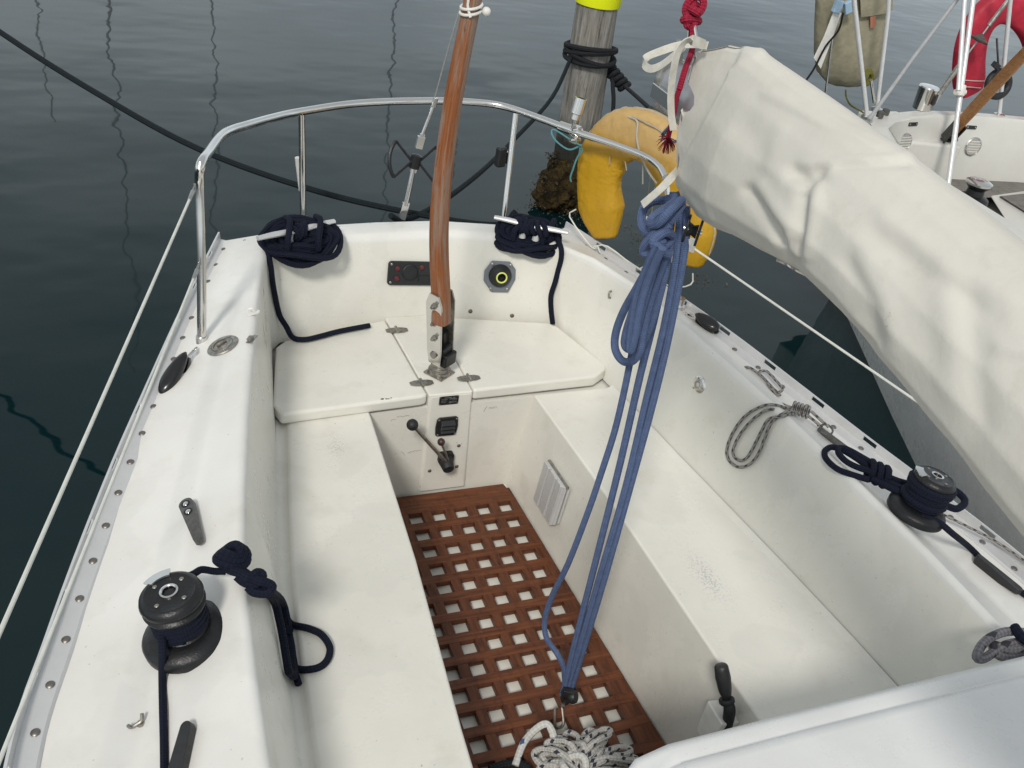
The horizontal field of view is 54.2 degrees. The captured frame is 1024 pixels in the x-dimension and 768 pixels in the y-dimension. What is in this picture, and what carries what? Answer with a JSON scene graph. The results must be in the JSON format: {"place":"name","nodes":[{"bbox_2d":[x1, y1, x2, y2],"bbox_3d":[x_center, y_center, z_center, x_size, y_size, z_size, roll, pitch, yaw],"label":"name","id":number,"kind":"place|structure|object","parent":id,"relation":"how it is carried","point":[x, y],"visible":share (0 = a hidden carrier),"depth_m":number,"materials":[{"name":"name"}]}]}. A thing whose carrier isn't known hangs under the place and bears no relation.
{"place":"outdoors","nodes":[
{"label":"outdoors","id":0,"kind":"place"},
{"bbox_2d":[0,0,1023,767],"bbox_3d":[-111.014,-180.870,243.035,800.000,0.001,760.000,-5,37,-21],"label":"water","id":1,"kind":"structure","parent":0,"point":[94,192],"depth_m":6.98,"materials":[{"name":"grey liquid"}]},
{"bbox_2d":[0,0,1023,767],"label":"sailing boat","id":2,"kind":"object","parent":1,"relation":"on","point":[810,596],"visible":0.94,"depth_m":3.04,"materials":[{"name":"plastic"}]},
{"bbox_2d":[158,347,197,393],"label":"pulley block","id":3,"kind":"structure","parent":2,"relation":"on","point":[177,367],"depth_m":3.05,"materials":[{"name":"black plastic"}]},
{"bbox_2d":[150,540,333,767],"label":"sheet rope","id":4,"kind":"object","parent":2,"relation":"on","point":[232,558],"visible":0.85,"depth_m":2.30,"materials":[{"name":"fabric"}]},
{"bbox_2d":[0,29,517,224],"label":"mooring line","id":5,"kind":"object","parent":2,"relation":"attached to","point":[152,125],"visible":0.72,"depth_m":4.30,"materials":[{"name":"black fabric"}]},
{"bbox_2d":[257,214,370,341],"bbox_3d":[-0.741,-0.411,3.767,0.425,0.439,0.265,-5,37,-21],"label":"mooring rope","id":6,"kind":"object","parent":2,"relation":"on","point":[306,248],"visible":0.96,"depth_m":3.67,"materials":[{"name":"fabric"}]},
{"bbox_2d":[459,0,490,17],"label":"bungee tie","id":7,"kind":"object","parent":2,"relation":"attached to","point":[485,11],"visible":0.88,"depth_m":2.90,"materials":[{"name":"white plastic"}]},
{"bbox_2d":[494,213,563,323],"bbox_3d":[0.065,-0.495,4.141,0.315,0.430,0.173,10,34,0],"label":"mooring rope","id":8,"kind":"object","parent":2,"relation":"attached to","point":[508,239],"visible":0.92,"depth_m":4.03,"materials":[{"name":"fabric"}]},
{"bbox_2d":[396,484,664,767],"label":"floor grating","id":9,"kind":"object","parent":2,"relation":"on","point":[635,723],"visible":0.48,"depth_m":3.37,"materials":[{"name":"brown wood"}]},
{"bbox_2d":[488,759,532,767],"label":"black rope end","id":10,"kind":"object","parent":9,"relation":"on","point":[507,764],"visible":0.94,"depth_m":2.90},
{"bbox_2d":[512,720,638,767],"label":"coiled line","id":11,"kind":"object","parent":9,"relation":"on","point":[586,748],"visible":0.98,"depth_m":2.88,"materials":[{"name":"white fabric"}]},
{"bbox_2d":[551,129,582,181],"bbox_3d":[0.210,-0.913,4.018,0.142,0.206,0.030,8,34,-3],"label":"turquoise string","id":12,"kind":"object","parent":2,"relation":"hanging from","point":[580,147],"visible":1,"depth_m":3.99,"materials":[{"name":"teal fabric"}]},
{"bbox_2d":[542,191,703,729],"bbox_3d":[0.254,0.293,2.684,0.163,1.743,0.244,5,34,-8],"label":"mainsheet","id":13,"kind":"object","parent":2,"relation":"attached to","point":[642,303],"visible":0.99,"depth_m":2.48,"materials":[{"name":"blue fabric"}]},
{"bbox_2d":[577,106,716,267],"bbox_3d":[0.536,-0.787,4.010,0.671,0.600,0.137,29,38,26],"label":"horseshoe buoy","id":14,"kind":"object","parent":2,"relation":"hanging from","point":[601,168],"visible":0.69,"depth_m":3.99,"materials":[{"name":"yellow fabric"}]},
{"bbox_2d":[646,177,654,218],"bbox_3d":[0.579,-0.748,4.181,0.090,0.387,0.036,-24,46,-40],"label":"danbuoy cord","id":15,"kind":"object","parent":2,"relation":"hanging from","point":[648,194],"visible":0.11,"depth_m":4.14,"materials":[{"name":"white fabric"}]},
{"bbox_2d":[650,40,693,143],"bbox_3d":[0.807,0.036,1.379,0.102,0.220,2.585,-5,37,-21],"label":"boom","id":16,"kind":"object","parent":2,"relation":"attached to","point":[659,92],"visible":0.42,"depth_m":2.27,"materials":[{"name":"metal"}]},
{"bbox_2d":[642,35,708,130],"bbox_3d":[0.354,-0.677,2.184,0.090,0.194,0.175,-5,37,-21],"label":"webbing tie","id":17,"kind":"object","parent":16,"relation":"attached to","point":[678,48],"visible":1,"depth_m":2.15,"materials":[{"name":"white fabric"}]},
{"bbox_2d":[656,0,706,153],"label":"topping lift","id":18,"kind":"object","parent":16,"relation":"attached to","point":[693,11],"visible":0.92,"depth_m":2.21,"materials":[{"name":"red fabric"}]},
{"bbox_2d":[684,312,719,333],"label":"pulley block","id":19,"kind":"structure","parent":2,"relation":"on","point":[706,322],"depth_m":3.83,"materials":[{"name":"black plastic"}]},
{"bbox_2d":[714,662,735,729],"bbox_3d":[0.585,0.864,2.753,0.044,0.194,0.118,-17,42,-35],"label":"winch handle","id":20,"kind":"object","parent":2,"relation":"in","point":[724,684],"visible":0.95,"depth_m":2.73,"materials":[{"name":"black plastic"}]},
{"bbox_2d":[725,366,846,468],"bbox_3d":[0.883,0.104,3.456,0.340,0.254,0.501,-5,37,-21],"label":"braided line","id":21,"kind":"object","parent":2,"relation":"attached to","point":[802,410],"visible":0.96,"depth_m":3.37,"materials":[{"name":"grey fabric"}]},
{"bbox_2d":[640,45,1023,536],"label":"sail cover","id":22,"kind":"object","parent":2,"relation":"attached to","point":[909,264],"visible":0.99,"depth_m":1.63,"materials":[{"name":"white fabric"}]},
{"bbox_2d":[821,444,1023,597],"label":"sheet rope","id":23,"kind":"object","parent":2,"relation":"on","point":[914,492],"visible":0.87,"depth_m":3.01,"materials":[{"name":"blue fabric"}]},
{"bbox_2d":[944,514,1023,561],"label":"thin braided line","id":24,"kind":"object","parent":2,"relation":"on","point":[988,537],"visible":0.9,"depth_m":3.10,"materials":[{"name":"grey fabric"}]},
{"bbox_2d":[972,623,1023,663],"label":"coiled line","id":25,"kind":"object","parent":2,"relation":"attached to","point":[1008,649],"visible":0.95,"depth_m":2.48,"materials":[{"name":"fabric"}]},
{"bbox_2d":[526,0,627,225],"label":"mooring pile","id":26,"kind":"object","parent":1,"relation":"in","point":[594,23],"visible":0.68,"depth_m":6.66,"materials":[{"name":"grey wood"}]},
{"bbox_2d":[388,40,667,221],"bbox_3d":[0.669,-1.204,5.335,1.557,0.820,3.309,16,34,9],"label":"pile rope","id":27,"kind":"object","parent":26,"relation":"attached to","point":[619,81],"visible":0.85,"depth_m":6.41,"materials":[{"name":"black fabric"}]},
{"bbox_2d":[848,0,1023,555],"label":"neighbour boat","id":28,"kind":"object","parent":1,"relation":"on","point":[970,152],"visible":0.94,"depth_m":5.86,"materials":[{"name":"plastic"}]},
{"bbox_2d":[814,0,892,92],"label":"canvas bag","id":29,"kind":"object","parent":28,"relation":"hanging from","point":[840,66],"visible":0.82,"depth_m":5.90,"materials":[{"name":"brown fabric"}]},
{"bbox_2d":[806,0,852,79],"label":"rope","id":30,"kind":"object","parent":29,"relation":"attached to","point":[824,45],"visible":0.95,"depth_m":5.74,"materials":[{"name":"white fabric"}]},
{"bbox_2d":[845,68,873,113],"bbox_3d":[2.069,-1.736,5.955,0.191,0.289,0.052,-5,37,-21],"label":"olive line","id":31,"kind":"object","parent":28,"relation":"hanging from","point":[869,72],"visible":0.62,"depth_m":5.91,"materials":[{"name":"fabric"}]},
{"bbox_2d":[952,0,1023,97],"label":"horseshoe buoy","id":32,"kind":"object","parent":28,"relation":"hanging from","point":[985,11],"visible":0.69,"depth_m":6.18,"materials":[{"name":"red"}]},
{"bbox_2d":[984,38,1012,99],"bbox_3d":[2.997,-1.909,6.103,0.217,0.346,0.119,7,34,-5],"label":"rope","id":33,"kind":"object","parent":28,"relation":"hanging from","point":[995,65],"visible":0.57,"depth_m":6.11,"materials":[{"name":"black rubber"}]},
{"bbox_2d":[543,213,727,287],"bbox_3d":[0.757,-0.851,6.572,1.010,0.064,1.189,-5,37,-21],"label":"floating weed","id":34,"kind":"object","parent":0,"point":[639,264],"visible":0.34,"depth_m":6.53,"materials":[{"name":"green plant"}]}
]}

